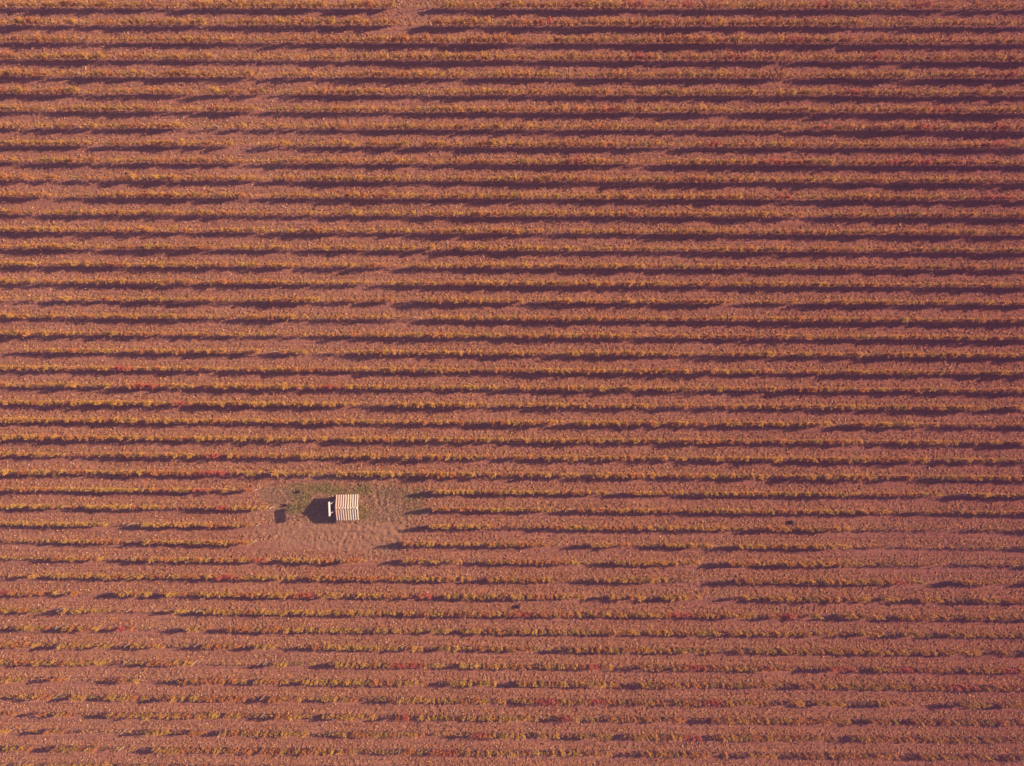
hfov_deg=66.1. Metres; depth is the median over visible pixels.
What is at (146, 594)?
vine row
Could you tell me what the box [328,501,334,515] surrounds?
signboard
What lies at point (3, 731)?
vine row
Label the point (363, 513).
grass
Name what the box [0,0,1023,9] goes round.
vine row
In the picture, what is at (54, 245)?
vine row
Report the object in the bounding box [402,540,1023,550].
vine row
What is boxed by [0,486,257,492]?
vine row
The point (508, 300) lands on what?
vine row
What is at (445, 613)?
vine row
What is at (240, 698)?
vine row
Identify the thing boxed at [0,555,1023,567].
vine row
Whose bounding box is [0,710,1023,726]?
vine row
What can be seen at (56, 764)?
vine row
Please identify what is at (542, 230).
vine row
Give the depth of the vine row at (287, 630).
123.41 m
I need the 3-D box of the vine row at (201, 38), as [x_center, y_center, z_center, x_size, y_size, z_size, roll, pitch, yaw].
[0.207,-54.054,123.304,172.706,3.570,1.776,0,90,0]
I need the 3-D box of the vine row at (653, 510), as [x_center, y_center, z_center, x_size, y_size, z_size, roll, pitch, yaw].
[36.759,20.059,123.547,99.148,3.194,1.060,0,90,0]
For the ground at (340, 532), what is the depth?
124.99 m
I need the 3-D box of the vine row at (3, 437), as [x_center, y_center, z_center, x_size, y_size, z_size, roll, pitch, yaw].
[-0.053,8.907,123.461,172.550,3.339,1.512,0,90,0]
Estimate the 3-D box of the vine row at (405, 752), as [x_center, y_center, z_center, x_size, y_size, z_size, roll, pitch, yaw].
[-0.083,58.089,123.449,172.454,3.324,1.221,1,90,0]
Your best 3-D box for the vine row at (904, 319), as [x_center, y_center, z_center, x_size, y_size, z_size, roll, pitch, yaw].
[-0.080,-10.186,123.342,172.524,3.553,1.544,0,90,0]
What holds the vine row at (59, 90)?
on the ground at (340, 532)
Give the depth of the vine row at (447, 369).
123.42 m
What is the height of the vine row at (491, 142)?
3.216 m
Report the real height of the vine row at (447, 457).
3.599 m
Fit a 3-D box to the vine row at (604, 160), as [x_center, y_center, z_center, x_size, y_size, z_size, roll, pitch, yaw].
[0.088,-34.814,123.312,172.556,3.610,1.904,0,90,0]
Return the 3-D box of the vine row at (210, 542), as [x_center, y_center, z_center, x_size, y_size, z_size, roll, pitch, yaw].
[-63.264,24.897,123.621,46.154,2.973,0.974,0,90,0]
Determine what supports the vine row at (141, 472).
on the ground at (340, 532)
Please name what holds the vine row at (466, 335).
on the ground at (340, 532)
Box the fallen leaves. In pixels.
[0,0,1023,765]
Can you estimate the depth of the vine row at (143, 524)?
123.38 m
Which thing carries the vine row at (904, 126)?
on the ground at (340, 532)
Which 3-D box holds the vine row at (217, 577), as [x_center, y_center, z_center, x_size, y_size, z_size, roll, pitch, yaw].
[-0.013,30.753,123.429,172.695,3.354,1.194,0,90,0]
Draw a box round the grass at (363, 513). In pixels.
[259,480,427,525]
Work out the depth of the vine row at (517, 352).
123.45 m
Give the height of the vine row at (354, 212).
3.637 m
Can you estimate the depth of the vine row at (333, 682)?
123.44 m
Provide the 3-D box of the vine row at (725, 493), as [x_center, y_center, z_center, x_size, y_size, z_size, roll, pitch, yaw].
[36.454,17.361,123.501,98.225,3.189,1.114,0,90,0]
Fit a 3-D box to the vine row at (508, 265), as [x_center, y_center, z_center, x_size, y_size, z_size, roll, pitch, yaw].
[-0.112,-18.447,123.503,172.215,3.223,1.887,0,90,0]
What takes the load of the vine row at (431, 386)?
on the ground at (340, 532)
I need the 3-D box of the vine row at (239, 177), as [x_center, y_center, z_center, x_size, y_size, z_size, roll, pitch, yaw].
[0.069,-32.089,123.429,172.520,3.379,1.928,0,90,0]
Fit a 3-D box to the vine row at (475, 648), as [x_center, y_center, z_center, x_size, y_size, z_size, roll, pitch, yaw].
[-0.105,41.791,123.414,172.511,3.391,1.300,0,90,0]
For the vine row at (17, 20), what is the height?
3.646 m
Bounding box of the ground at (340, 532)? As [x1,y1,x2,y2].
[0,0,1023,765]
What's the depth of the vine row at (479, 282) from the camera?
123.45 m
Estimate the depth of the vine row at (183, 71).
123.52 m
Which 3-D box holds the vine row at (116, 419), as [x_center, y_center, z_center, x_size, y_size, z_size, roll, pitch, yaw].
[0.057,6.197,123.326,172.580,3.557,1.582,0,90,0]
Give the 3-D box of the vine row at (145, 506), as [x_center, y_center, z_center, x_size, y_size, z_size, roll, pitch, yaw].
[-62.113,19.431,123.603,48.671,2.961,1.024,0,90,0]
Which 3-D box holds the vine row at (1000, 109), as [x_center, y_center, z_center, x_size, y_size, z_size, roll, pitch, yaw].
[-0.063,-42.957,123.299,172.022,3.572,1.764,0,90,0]
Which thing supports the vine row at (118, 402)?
on the ground at (340, 532)
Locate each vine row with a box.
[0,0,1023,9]
[0,15,1023,27]
[0,31,1023,44]
[0,49,1023,62]
[0,66,1023,78]
[0,84,1023,96]
[0,101,1023,114]
[0,120,1023,131]
[0,137,1023,148]
[0,155,1023,165]
[0,171,1023,183]
[0,190,1023,201]
[0,208,1023,218]
[0,224,1023,235]
[0,242,1023,252]
[0,259,1023,270]
[0,277,1023,288]
[0,295,1023,305]
[0,311,1023,323]
[0,329,1023,341]
[0,346,1023,357]
[0,364,1023,375]
[0,381,1023,393]
[0,398,1023,411]
[0,415,1023,428]
[0,433,1023,446]
[0,451,1023,463]
[0,468,1023,481]
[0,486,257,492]
[0,503,273,510]
[0,521,258,528]
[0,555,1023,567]
[0,573,1023,586]
[0,589,1023,603]
[0,607,1023,621]
[0,641,1023,657]
[0,657,1023,674]
[0,676,1023,692]
[0,693,1023,709]
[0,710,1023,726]
[0,728,1023,744]
[0,762,368,765]
[1,538,255,545]
[1,624,1023,638]
[1,745,1023,762]
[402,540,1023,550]
[429,523,1023,531]
[431,489,1023,498]
[432,506,1023,514]
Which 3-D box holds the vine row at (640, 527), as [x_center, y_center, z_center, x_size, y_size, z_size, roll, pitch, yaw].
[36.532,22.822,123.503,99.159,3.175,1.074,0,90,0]
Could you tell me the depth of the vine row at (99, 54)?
123.53 m
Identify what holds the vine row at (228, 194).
on the ground at (340, 532)
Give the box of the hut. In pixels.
[335,494,358,520]
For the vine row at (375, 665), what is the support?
on the ground at (340, 532)
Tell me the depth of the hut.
122.90 m

